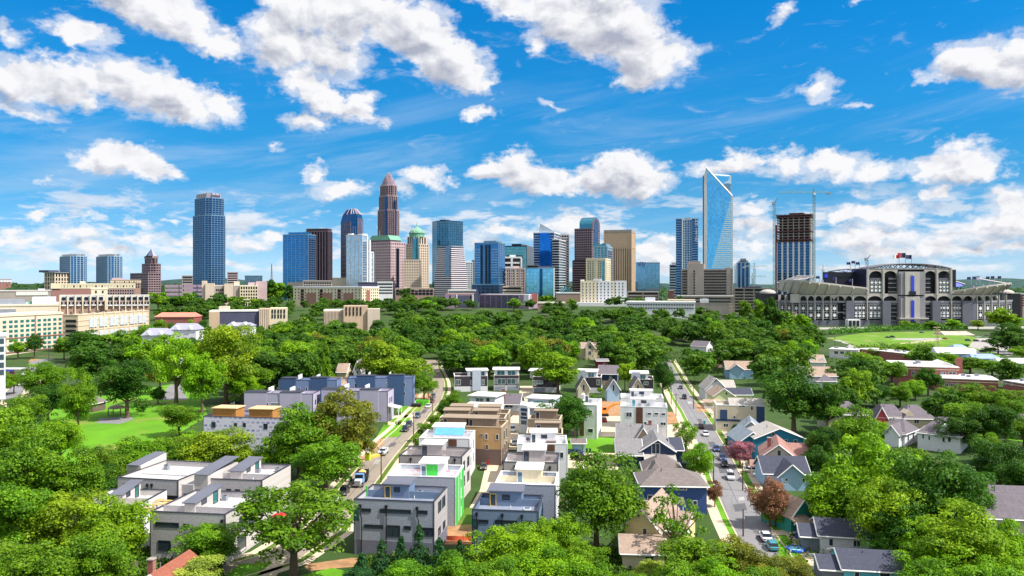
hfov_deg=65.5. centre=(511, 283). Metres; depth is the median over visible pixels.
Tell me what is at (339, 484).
verge
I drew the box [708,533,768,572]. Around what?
broadleaf tree
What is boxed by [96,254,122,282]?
apartment tower
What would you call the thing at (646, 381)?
house
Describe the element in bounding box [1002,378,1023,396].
building
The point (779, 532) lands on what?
driveway
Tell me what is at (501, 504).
townhouse
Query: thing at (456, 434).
townhouse
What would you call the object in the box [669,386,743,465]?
power line
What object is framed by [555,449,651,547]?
broadleaf tree
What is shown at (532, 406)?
house
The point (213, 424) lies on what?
window
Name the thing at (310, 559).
pavement
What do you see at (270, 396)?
townhouse
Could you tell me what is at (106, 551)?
broadleaf tree
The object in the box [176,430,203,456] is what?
broadleaf tree
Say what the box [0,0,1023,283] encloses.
sky
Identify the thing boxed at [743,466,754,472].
parked car
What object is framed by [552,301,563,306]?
broadleaf tree
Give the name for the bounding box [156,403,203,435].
broadleaf tree
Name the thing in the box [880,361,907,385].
broadleaf tree
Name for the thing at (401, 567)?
broadleaf tree
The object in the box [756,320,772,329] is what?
broadleaf tree
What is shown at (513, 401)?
house
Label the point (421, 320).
broadleaf tree
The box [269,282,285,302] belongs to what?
broadleaf tree
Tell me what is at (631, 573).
broadleaf tree
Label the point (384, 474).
verge
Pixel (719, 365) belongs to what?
house
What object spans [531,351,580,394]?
broadleaf tree
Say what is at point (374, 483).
kerb
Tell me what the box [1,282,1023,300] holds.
woods
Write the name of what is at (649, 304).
parking garage
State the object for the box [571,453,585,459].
parked car
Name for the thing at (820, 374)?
house
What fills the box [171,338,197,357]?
broadleaf tree
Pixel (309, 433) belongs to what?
broadleaf tree
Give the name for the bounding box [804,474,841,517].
broadleaf tree
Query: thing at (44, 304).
shop block
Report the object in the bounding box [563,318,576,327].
broadleaf tree
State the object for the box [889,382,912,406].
broadleaf tree
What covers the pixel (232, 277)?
office building
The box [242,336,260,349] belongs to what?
broadleaf tree
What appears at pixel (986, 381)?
building
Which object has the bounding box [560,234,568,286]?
office tower
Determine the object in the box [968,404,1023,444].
broadleaf tree
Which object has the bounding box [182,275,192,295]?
office building
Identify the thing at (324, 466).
broadleaf tree
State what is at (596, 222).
vault window
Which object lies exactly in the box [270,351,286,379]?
broadleaf tree
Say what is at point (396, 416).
driveway
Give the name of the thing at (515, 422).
driveway
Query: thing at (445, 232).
office tower
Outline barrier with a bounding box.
[446,535,471,540]
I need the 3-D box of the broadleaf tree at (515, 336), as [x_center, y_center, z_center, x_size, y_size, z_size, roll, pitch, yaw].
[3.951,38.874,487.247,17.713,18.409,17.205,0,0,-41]
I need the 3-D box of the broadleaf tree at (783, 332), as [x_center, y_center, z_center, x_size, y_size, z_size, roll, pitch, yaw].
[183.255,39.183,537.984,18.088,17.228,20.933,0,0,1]
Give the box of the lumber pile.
[143,498,171,511]
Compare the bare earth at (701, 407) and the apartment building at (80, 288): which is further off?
the apartment building at (80, 288)
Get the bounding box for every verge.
[220,364,426,565]
[258,361,447,574]
[667,389,738,543]
[672,360,815,575]
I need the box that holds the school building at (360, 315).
[323,305,379,330]
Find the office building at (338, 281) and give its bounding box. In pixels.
[332,278,345,285]
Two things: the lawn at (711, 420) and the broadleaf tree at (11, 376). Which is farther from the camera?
the broadleaf tree at (11, 376)
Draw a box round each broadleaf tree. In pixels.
[0,404,59,479]
[0,436,67,490]
[0,482,58,563]
[0,538,93,575]
[0,559,50,575]
[1,394,50,432]
[3,451,76,494]
[6,373,22,393]
[6,378,15,387]
[7,339,29,358]
[12,488,111,548]
[14,361,76,391]
[23,383,63,422]
[26,333,44,357]
[39,445,107,500]
[40,416,87,457]
[51,336,68,359]
[55,527,141,575]
[57,369,97,435]
[58,329,105,351]
[60,494,158,570]
[65,340,119,384]
[65,462,119,500]
[79,445,127,478]
[90,358,156,417]
[95,333,122,348]
[100,324,154,360]
[102,339,135,363]
[103,435,166,474]
[114,506,149,559]
[121,339,146,361]
[135,340,169,366]
[143,364,172,386]
[143,436,192,460]
[144,331,200,403]
[148,292,169,307]
[148,386,165,403]
[149,334,172,345]
[152,319,167,327]
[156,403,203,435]
[164,296,182,307]
[168,521,245,565]
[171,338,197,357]
[173,426,256,462]
[173,553,227,575]
[176,292,198,303]
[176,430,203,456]
[181,351,229,413]
[186,323,262,403]
[196,320,211,331]
[199,336,212,360]
[210,293,227,302]
[224,372,260,403]
[225,296,248,305]
[228,363,274,391]
[228,479,358,575]
[238,443,263,462]
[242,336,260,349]
[242,385,265,395]
[246,350,281,380]
[248,298,260,305]
[248,344,270,351]
[252,433,298,467]
[259,339,281,349]
[260,338,273,344]
[260,402,337,478]
[267,279,275,297]
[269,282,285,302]
[269,321,297,334]
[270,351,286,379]
[279,342,317,354]
[282,285,292,301]
[286,434,363,495]
[288,290,292,299]
[292,340,323,348]
[293,352,323,376]
[294,333,314,342]
[300,317,308,326]
[304,324,313,332]
[304,330,316,336]
[312,332,327,338]
[313,386,380,459]
[316,335,347,346]
[317,346,342,374]
[340,426,377,465]
[341,566,376,575]
[347,338,367,347]
[354,336,387,351]
[355,339,399,374]
[355,345,383,373]
[369,319,385,334]
[375,328,389,340]
[378,558,437,575]
[387,335,410,350]
[389,356,433,376]
[395,340,419,358]
[396,350,413,372]
[398,288,411,298]
[401,326,414,337]
[406,294,416,305]
[410,315,426,326]
[410,434,421,444]
[415,370,438,399]
[416,423,433,434]
[421,300,435,307]
[426,412,440,423]
[427,340,477,372]
[432,549,484,575]
[436,400,449,414]
[437,328,468,347]
[440,389,462,406]
[446,332,476,344]
[449,315,473,325]
[458,325,480,334]
[464,521,544,575]
[468,341,499,367]
[469,344,505,377]
[469,554,524,575]
[470,338,497,367]
[477,322,489,330]
[498,339,516,358]
[499,325,517,335]
[504,332,528,341]
[504,539,585,575]
[506,298,522,310]
[514,338,551,378]
[515,337,531,342]
[522,520,556,546]
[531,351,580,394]
[534,336,571,352]
[536,392,593,434]
[539,295,550,301]
[539,344,570,363]
[539,512,592,551]
[547,554,612,575]
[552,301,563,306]
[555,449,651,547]
[557,335,580,354]
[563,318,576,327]
[563,340,581,368]
[564,535,610,567]
[566,298,576,303]
[570,317,595,329]
[597,338,618,364]
[603,326,628,336]
[611,570,647,575]
[614,313,648,325]
[614,336,626,345]
[617,362,635,389]
[631,333,669,345]
[633,558,663,575]
[649,354,675,396]
[650,483,709,546]
[651,560,701,575]
[656,535,735,575]
[672,420,697,452]
[681,442,715,474]
[694,315,706,323]
[695,557,744,575]
[703,322,726,334]
[707,480,722,506]
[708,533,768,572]
[722,337,755,360]
[732,564,780,575]
[738,299,753,318]
[742,555,800,575]
[743,476,789,526]
[752,298,767,317]
[754,363,829,433]
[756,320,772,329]
[760,505,785,526]
[764,296,776,316]
[764,340,802,371]
[765,306,785,325]
[772,311,793,325]
[773,328,791,339]
[781,322,794,326]
[781,554,814,575]
[791,314,812,325]
[792,340,814,353]
[799,445,830,473]
[801,339,819,354]
[801,465,882,518]
[803,425,842,463]
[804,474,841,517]
[807,384,849,426]
[819,404,883,455]
[822,431,926,511]
[825,362,852,378]
[835,352,886,368]
[839,368,874,402]
[843,474,929,540]
[845,354,868,370]
[851,435,888,456]
[858,532,908,550]
[865,348,883,355]
[865,492,932,549]
[869,383,892,404]
[874,421,889,439]
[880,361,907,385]
[881,448,993,523]
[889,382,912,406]
[889,445,932,476]
[889,533,972,573]
[890,515,931,557]
[894,555,958,575]
[895,343,915,350]
[899,321,912,326]
[902,349,936,359]
[902,380,926,399]
[911,367,944,395]
[911,496,1010,567]
[922,321,940,329]
[929,386,963,404]
[932,356,948,361]
[932,416,983,443]
[936,352,958,361]
[941,401,1004,445]
[943,319,962,329]
[948,554,1019,575]
[950,357,988,373]
[953,382,995,406]
[956,468,997,519]
[967,437,1023,484]
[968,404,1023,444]
[970,320,985,329]
[971,432,998,461]
[977,360,998,375]
[980,388,1023,413]
[980,518,1023,565]
[981,346,998,353]
[983,307,1016,323]
[984,336,1010,353]
[990,322,1023,348]
[992,550,1023,575]
[993,459,1023,485]
[1002,317,1023,325]
[1005,417,1023,447]
[1007,346,1023,357]
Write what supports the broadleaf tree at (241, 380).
on the ground at (386, 318)
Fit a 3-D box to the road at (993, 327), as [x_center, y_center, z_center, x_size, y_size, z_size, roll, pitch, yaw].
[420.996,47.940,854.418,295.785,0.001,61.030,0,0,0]
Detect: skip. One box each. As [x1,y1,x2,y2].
[411,403,421,406]
[416,399,429,405]
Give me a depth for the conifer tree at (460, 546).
128.19 m
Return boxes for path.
[0,378,43,406]
[96,416,132,423]
[161,385,187,399]
[305,558,382,570]
[834,340,853,347]
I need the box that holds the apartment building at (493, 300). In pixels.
[479,293,537,308]
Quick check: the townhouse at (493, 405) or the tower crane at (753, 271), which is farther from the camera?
the tower crane at (753, 271)
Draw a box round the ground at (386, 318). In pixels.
[0,284,1023,575]
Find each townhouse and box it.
[71,479,166,552]
[117,451,239,499]
[150,484,263,564]
[203,405,299,451]
[211,456,290,520]
[244,386,319,422]
[278,374,341,402]
[321,383,401,421]
[347,372,414,405]
[354,476,447,556]
[387,456,463,526]
[399,439,470,497]
[419,422,474,474]
[439,407,507,420]
[439,414,507,464]
[449,403,510,447]
[472,483,542,563]
[495,462,558,520]
[503,444,558,504]
[517,428,567,484]
[526,420,562,434]
[527,408,561,427]
[579,393,601,438]
[620,397,666,437]
[621,388,663,402]
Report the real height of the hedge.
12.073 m
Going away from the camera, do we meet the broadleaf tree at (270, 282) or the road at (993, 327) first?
the road at (993, 327)
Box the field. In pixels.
[827,331,999,357]
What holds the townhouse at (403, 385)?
on the ground at (386, 318)
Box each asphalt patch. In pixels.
[718,467,725,472]
[733,503,746,511]
[756,535,764,544]
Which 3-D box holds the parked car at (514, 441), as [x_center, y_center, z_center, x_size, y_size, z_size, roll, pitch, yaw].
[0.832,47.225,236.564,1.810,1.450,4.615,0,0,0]
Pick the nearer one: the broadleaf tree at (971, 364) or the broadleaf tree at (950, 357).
the broadleaf tree at (971, 364)
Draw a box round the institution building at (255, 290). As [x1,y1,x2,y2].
[202,281,266,305]
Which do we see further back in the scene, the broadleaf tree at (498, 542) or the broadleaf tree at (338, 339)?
the broadleaf tree at (338, 339)
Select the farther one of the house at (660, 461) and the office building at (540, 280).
the office building at (540, 280)
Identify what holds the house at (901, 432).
on the ground at (386, 318)
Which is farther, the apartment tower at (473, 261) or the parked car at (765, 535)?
the apartment tower at (473, 261)
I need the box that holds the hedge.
[828,321,967,334]
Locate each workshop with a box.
[931,347,976,356]
[961,354,998,359]
[990,358,1023,364]
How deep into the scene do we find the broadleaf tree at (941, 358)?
437.87 m
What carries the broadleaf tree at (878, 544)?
on the ground at (386, 318)
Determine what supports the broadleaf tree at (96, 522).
on the ground at (386, 318)
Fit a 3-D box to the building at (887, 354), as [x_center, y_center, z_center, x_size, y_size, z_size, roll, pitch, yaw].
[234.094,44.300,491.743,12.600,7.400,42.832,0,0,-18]
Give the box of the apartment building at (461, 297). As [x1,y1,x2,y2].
[445,292,477,307]
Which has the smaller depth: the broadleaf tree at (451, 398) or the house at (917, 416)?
the house at (917, 416)
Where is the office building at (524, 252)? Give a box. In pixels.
[505,244,532,293]
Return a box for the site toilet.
[365,451,370,460]
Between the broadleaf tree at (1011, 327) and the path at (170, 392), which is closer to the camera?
the path at (170, 392)
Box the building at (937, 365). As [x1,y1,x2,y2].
[886,358,962,386]
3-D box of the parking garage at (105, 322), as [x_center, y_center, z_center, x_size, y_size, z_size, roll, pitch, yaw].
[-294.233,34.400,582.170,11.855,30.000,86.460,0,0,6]
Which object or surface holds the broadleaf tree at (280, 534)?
on the ground at (386, 318)
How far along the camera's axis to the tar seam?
199.65 m
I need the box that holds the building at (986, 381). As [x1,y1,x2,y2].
[931,372,998,391]
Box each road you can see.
[0,359,52,400]
[223,360,444,574]
[662,361,778,558]
[817,326,1023,328]
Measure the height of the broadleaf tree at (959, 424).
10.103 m
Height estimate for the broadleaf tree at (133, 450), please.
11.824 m
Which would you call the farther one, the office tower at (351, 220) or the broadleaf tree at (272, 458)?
the office tower at (351, 220)
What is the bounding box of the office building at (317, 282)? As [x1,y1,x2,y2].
[303,280,331,285]
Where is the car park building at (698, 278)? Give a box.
[681,261,732,295]
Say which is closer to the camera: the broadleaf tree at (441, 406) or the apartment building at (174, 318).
the broadleaf tree at (441, 406)
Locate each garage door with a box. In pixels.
[495,386,504,390]
[507,386,517,390]
[534,388,544,391]
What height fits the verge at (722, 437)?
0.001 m
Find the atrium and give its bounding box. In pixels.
[560,286,570,291]
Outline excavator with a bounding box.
[602,402,620,416]
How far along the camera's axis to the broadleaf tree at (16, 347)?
501.81 m
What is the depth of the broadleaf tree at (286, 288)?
996.44 m
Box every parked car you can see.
[338,485,349,495]
[401,425,408,431]
[405,420,412,426]
[414,412,420,417]
[480,462,486,469]
[512,439,516,445]
[568,449,584,453]
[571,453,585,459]
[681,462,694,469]
[698,423,703,428]
[702,430,708,435]
[712,444,719,451]
[718,453,725,459]
[720,460,728,466]
[726,469,734,479]
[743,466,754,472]
[759,531,772,541]
[765,539,778,550]
[786,544,805,553]
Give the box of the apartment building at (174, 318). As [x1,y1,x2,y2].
[155,312,201,327]
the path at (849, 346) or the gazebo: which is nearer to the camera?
the gazebo
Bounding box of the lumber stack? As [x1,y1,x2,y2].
[371,453,383,457]
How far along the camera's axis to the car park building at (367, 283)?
996.23 m
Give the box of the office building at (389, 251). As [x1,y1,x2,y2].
[370,231,405,299]
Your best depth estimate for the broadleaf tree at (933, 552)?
120.44 m
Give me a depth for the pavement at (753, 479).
198.51 m
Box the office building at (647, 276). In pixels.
[636,261,659,300]
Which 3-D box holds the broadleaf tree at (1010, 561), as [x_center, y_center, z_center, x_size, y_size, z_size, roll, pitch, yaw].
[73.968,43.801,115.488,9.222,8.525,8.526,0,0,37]
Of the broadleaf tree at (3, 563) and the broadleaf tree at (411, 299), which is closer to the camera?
the broadleaf tree at (3, 563)
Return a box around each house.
[89,397,106,412]
[142,328,174,342]
[146,549,212,575]
[170,323,203,339]
[227,322,255,334]
[335,363,352,376]
[341,377,347,386]
[352,359,364,374]
[453,368,488,391]
[467,391,505,408]
[468,402,500,407]
[492,367,519,390]
[504,393,524,410]
[519,401,542,433]
[525,394,561,402]
[527,403,555,414]
[528,368,559,392]
[575,375,590,398]
[577,368,601,392]
[578,340,598,359]
[595,358,608,368]
[598,365,618,381]
[603,376,620,401]
[613,429,684,466]
[615,420,657,437]
[617,533,666,569]
[622,488,696,546]
[627,375,644,392]
[629,370,653,393]
[633,468,709,514]
[639,454,681,470]
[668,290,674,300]
[690,340,713,351]
[698,375,735,398]
[702,384,753,407]
[712,350,725,367]
[714,398,764,430]
[722,361,753,378]
[726,421,805,458]
[737,415,757,427]
[749,434,810,475]
[752,455,811,490]
[761,493,817,533]
[786,355,826,370]
[792,364,838,389]
[794,517,886,553]
[809,547,911,575]
[817,401,864,427]
[869,404,902,422]
[880,418,918,446]
[899,404,934,428]
[915,416,967,453]
[960,485,1023,535]
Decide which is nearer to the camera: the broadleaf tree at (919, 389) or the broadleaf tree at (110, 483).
the broadleaf tree at (110, 483)
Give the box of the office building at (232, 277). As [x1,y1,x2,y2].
[227,272,237,284]
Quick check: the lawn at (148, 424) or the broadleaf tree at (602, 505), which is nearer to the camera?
the broadleaf tree at (602, 505)
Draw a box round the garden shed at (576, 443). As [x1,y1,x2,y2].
[570,438,586,451]
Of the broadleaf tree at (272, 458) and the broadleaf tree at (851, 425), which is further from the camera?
the broadleaf tree at (851, 425)
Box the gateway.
[6,368,28,374]
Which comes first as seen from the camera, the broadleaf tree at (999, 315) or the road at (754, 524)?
the road at (754, 524)
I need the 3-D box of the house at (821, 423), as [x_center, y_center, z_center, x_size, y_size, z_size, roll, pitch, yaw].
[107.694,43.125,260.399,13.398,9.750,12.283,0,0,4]
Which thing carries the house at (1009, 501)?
on the ground at (386, 318)
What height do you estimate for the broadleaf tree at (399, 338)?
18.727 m
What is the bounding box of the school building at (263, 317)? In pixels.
[209,306,287,331]
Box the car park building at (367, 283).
[358,282,377,285]
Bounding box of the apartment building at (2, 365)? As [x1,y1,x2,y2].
[0,332,5,398]
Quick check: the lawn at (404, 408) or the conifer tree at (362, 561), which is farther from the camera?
the lawn at (404, 408)
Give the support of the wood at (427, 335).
on the ground at (386, 318)
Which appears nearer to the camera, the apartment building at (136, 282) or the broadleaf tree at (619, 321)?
the broadleaf tree at (619, 321)
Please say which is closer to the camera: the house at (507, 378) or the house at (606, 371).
the house at (507, 378)
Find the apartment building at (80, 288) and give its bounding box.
[51,281,135,308]
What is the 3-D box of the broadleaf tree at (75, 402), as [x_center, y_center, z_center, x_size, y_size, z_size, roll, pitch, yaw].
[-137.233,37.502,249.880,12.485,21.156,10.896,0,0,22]
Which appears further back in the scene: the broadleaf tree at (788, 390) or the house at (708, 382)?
the house at (708, 382)
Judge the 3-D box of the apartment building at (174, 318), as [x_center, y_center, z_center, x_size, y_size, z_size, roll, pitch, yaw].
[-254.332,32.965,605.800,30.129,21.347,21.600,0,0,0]
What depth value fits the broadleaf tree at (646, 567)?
126.33 m
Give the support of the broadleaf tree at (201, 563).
on the ground at (386, 318)
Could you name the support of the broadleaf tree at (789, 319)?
on the ground at (386, 318)
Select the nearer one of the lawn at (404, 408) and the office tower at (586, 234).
the lawn at (404, 408)
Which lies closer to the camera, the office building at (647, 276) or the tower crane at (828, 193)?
the tower crane at (828, 193)
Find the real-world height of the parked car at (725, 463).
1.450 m
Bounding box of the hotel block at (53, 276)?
[39,270,69,296]
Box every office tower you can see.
[130,249,160,296]
[306,228,332,279]
[341,208,362,277]
[406,225,428,287]
[432,219,462,294]
[533,224,565,299]
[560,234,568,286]
[572,217,599,291]
[604,230,635,290]
[736,258,749,287]
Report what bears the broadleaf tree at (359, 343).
on the ground at (386, 318)
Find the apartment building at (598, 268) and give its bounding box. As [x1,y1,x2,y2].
[586,258,610,280]
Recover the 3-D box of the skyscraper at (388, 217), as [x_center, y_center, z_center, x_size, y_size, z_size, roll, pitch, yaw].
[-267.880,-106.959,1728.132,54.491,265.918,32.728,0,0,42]
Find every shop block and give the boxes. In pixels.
[0,289,51,301]
[0,297,58,312]
[395,288,433,300]
[448,290,475,292]
[537,302,564,309]
[556,292,579,303]
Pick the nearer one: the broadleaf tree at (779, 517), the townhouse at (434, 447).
the broadleaf tree at (779, 517)
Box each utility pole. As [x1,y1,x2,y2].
[381,447,383,481]
[738,462,746,490]
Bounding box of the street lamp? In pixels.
[742,509,754,535]
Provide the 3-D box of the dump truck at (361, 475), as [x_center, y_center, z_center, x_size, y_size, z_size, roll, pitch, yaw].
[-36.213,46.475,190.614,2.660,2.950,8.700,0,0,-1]
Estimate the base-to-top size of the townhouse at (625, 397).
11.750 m
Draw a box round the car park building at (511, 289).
[503,286,520,293]
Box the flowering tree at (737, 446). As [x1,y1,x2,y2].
[723,440,755,466]
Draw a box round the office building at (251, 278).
[245,275,261,284]
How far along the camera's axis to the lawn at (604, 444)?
236.74 m
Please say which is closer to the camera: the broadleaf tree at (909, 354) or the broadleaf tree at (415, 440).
the broadleaf tree at (415, 440)
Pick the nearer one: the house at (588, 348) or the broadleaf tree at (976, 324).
the house at (588, 348)
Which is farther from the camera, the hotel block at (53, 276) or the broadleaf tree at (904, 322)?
the hotel block at (53, 276)
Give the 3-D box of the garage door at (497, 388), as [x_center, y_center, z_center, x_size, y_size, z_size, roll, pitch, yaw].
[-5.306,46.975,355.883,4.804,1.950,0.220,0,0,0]
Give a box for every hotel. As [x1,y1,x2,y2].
[0,311,63,354]
[576,279,626,305]
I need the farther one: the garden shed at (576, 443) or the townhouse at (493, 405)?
the townhouse at (493, 405)
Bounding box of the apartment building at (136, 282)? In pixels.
[110,278,140,294]
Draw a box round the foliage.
[263,347,839,389]
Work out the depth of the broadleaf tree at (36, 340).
506.42 m
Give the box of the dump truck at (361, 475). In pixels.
[353,468,368,486]
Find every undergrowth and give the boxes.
[0,477,1002,575]
[262,355,1022,556]
[851,339,1022,369]
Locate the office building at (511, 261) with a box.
[505,255,521,268]
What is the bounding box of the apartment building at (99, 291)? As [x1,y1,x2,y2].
[91,288,107,309]
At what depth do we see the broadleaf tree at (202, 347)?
408.21 m
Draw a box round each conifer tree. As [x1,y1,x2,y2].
[318,341,335,376]
[353,552,371,575]
[370,539,392,575]
[391,534,407,564]
[408,524,430,573]
[426,537,445,575]
[455,539,467,573]
[723,424,736,444]
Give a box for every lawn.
[37,384,206,462]
[224,563,269,575]
[302,568,346,575]
[377,425,402,436]
[391,417,410,421]
[396,406,422,411]
[458,508,471,523]
[567,437,614,453]
[708,416,727,431]
[740,472,750,481]
[776,536,814,563]
[1007,432,1022,441]
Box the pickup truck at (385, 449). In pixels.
[378,447,387,455]
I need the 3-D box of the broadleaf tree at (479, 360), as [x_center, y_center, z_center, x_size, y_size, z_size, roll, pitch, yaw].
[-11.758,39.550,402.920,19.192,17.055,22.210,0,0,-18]
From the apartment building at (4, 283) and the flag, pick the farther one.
the apartment building at (4, 283)
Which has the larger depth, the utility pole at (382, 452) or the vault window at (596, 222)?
the vault window at (596, 222)
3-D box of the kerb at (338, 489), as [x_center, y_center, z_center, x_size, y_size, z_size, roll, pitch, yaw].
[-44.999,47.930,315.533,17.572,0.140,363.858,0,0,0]
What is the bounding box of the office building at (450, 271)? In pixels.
[434,246,466,297]
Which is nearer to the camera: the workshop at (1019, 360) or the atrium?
the workshop at (1019, 360)
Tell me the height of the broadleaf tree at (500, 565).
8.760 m
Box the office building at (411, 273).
[403,260,420,287]
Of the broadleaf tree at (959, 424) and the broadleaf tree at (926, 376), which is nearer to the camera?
the broadleaf tree at (959, 424)
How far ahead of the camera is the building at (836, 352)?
510.22 m
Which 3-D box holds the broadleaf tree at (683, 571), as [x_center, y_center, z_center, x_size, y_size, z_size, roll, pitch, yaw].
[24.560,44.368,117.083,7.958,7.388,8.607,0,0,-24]
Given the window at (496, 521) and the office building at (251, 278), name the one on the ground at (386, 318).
the office building at (251, 278)
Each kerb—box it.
[214,362,427,568]
[246,363,444,575]
[667,384,737,535]
[671,363,792,556]
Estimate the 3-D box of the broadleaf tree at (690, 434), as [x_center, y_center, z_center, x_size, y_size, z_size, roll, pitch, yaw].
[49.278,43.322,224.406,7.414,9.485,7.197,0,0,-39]
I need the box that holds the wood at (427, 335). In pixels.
[140,295,1023,417]
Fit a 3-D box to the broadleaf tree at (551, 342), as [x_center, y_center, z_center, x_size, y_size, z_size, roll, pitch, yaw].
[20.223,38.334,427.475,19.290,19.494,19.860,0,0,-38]
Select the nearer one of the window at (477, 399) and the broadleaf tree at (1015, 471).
the broadleaf tree at (1015, 471)
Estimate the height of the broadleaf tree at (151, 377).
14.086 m
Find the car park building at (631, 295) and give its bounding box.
[627,291,658,300]
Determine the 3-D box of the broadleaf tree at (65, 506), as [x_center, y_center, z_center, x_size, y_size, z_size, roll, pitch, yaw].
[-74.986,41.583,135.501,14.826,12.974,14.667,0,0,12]
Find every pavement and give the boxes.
[235,366,422,558]
[259,361,450,575]
[660,383,732,547]
[673,360,813,568]
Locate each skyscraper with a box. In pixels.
[378,172,398,235]
[703,167,732,268]
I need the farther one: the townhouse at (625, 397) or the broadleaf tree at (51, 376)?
the broadleaf tree at (51, 376)
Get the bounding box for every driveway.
[257,557,286,575]
[387,414,414,424]
[470,464,502,507]
[508,415,518,449]
[519,386,533,403]
[568,453,617,469]
[599,416,619,436]
[667,424,696,443]
[771,530,785,534]
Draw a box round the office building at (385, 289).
[377,282,392,299]
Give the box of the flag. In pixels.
[898,253,905,262]
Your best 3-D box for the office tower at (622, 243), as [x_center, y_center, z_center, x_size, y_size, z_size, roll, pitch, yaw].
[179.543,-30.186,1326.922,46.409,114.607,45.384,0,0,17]
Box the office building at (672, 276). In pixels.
[669,262,675,300]
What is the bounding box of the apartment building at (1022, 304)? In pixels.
[1021,293,1023,318]
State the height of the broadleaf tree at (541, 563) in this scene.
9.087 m
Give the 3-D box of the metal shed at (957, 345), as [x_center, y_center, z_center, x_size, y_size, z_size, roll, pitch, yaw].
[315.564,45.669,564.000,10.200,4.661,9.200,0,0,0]
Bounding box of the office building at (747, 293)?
[734,286,772,311]
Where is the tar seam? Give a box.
[674,382,746,519]
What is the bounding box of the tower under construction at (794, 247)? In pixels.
[776,213,812,294]
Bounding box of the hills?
[87,278,1023,290]
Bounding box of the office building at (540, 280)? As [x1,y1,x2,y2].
[524,265,554,301]
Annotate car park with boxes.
[892,338,943,340]
[969,338,1013,355]
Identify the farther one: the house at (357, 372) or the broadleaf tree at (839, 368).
the house at (357, 372)
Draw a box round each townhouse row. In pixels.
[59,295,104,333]
[107,295,149,324]
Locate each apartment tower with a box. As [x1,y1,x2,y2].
[59,254,86,282]
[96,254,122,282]
[465,262,472,289]
[472,260,474,283]
[676,218,697,295]
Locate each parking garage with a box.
[63,308,148,339]
[626,297,708,319]
[676,295,733,319]
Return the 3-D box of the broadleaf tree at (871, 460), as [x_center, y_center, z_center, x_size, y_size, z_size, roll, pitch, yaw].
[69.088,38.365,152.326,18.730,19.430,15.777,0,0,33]
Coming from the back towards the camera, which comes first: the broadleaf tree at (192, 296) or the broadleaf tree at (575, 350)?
the broadleaf tree at (192, 296)
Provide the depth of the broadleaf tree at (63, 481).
159.07 m
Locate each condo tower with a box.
[193,192,225,299]
[283,232,315,299]
[346,233,373,285]
[472,241,504,301]
[593,243,612,280]
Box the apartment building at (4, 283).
[0,279,10,289]
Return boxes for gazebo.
[108,405,124,415]
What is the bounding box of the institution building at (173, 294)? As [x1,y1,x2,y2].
[165,285,201,295]
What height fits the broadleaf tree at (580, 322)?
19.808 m
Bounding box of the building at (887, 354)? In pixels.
[858,348,916,361]
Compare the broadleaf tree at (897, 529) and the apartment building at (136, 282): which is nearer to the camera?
the broadleaf tree at (897, 529)
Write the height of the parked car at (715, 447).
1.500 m
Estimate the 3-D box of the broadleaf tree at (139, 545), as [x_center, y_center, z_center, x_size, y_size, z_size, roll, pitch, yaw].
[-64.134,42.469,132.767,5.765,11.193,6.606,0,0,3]
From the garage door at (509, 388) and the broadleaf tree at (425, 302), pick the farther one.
the broadleaf tree at (425, 302)
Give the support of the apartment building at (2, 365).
on the ground at (386, 318)
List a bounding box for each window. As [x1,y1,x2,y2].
[155,522,178,527]
[158,540,170,551]
[211,422,215,427]
[237,533,245,554]
[355,508,358,520]
[361,508,370,511]
[364,524,382,528]
[380,509,410,513]
[387,525,399,537]
[418,510,427,514]
[422,527,434,536]
[438,500,440,513]
[442,495,444,508]
[472,519,477,527]
[476,398,483,401]
[478,519,488,523]
[495,520,516,523]
[497,379,504,383]
[507,379,514,383]
[521,420,526,424]
[594,220,597,242]
[626,412,631,416]
[644,556,653,561]
[652,443,659,453]
[829,538,832,545]
[853,540,860,547]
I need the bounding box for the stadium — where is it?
[756,263,1020,326]
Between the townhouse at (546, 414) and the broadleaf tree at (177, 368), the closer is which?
the townhouse at (546, 414)
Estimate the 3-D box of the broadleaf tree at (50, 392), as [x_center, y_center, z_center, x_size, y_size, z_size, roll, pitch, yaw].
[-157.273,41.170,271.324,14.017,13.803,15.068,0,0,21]
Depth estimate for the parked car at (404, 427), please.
257.23 m
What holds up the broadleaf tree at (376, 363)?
on the ground at (386, 318)
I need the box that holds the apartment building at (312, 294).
[293,286,378,306]
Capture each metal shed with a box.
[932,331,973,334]
[948,344,967,347]
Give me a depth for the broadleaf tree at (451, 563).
117.07 m
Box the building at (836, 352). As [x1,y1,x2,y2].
[829,346,859,358]
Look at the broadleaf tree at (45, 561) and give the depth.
112.49 m
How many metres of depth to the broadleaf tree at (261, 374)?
324.71 m
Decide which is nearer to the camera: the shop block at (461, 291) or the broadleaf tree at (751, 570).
the broadleaf tree at (751, 570)
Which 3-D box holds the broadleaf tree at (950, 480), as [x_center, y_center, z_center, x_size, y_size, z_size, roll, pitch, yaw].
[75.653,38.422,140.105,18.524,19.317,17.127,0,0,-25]
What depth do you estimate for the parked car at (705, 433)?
249.69 m
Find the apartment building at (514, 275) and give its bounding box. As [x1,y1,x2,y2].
[505,266,524,293]
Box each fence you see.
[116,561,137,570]
[511,410,518,414]
[900,339,939,343]
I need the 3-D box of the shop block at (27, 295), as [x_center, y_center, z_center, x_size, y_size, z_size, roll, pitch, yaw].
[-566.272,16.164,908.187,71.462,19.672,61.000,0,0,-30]
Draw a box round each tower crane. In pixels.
[733,263,735,287]
[743,263,764,285]
[772,198,777,291]
[784,188,830,280]
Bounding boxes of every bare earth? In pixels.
[360,438,383,462]
[415,394,430,399]
[443,524,471,544]
[602,400,620,415]
[667,412,678,423]
[694,404,713,411]

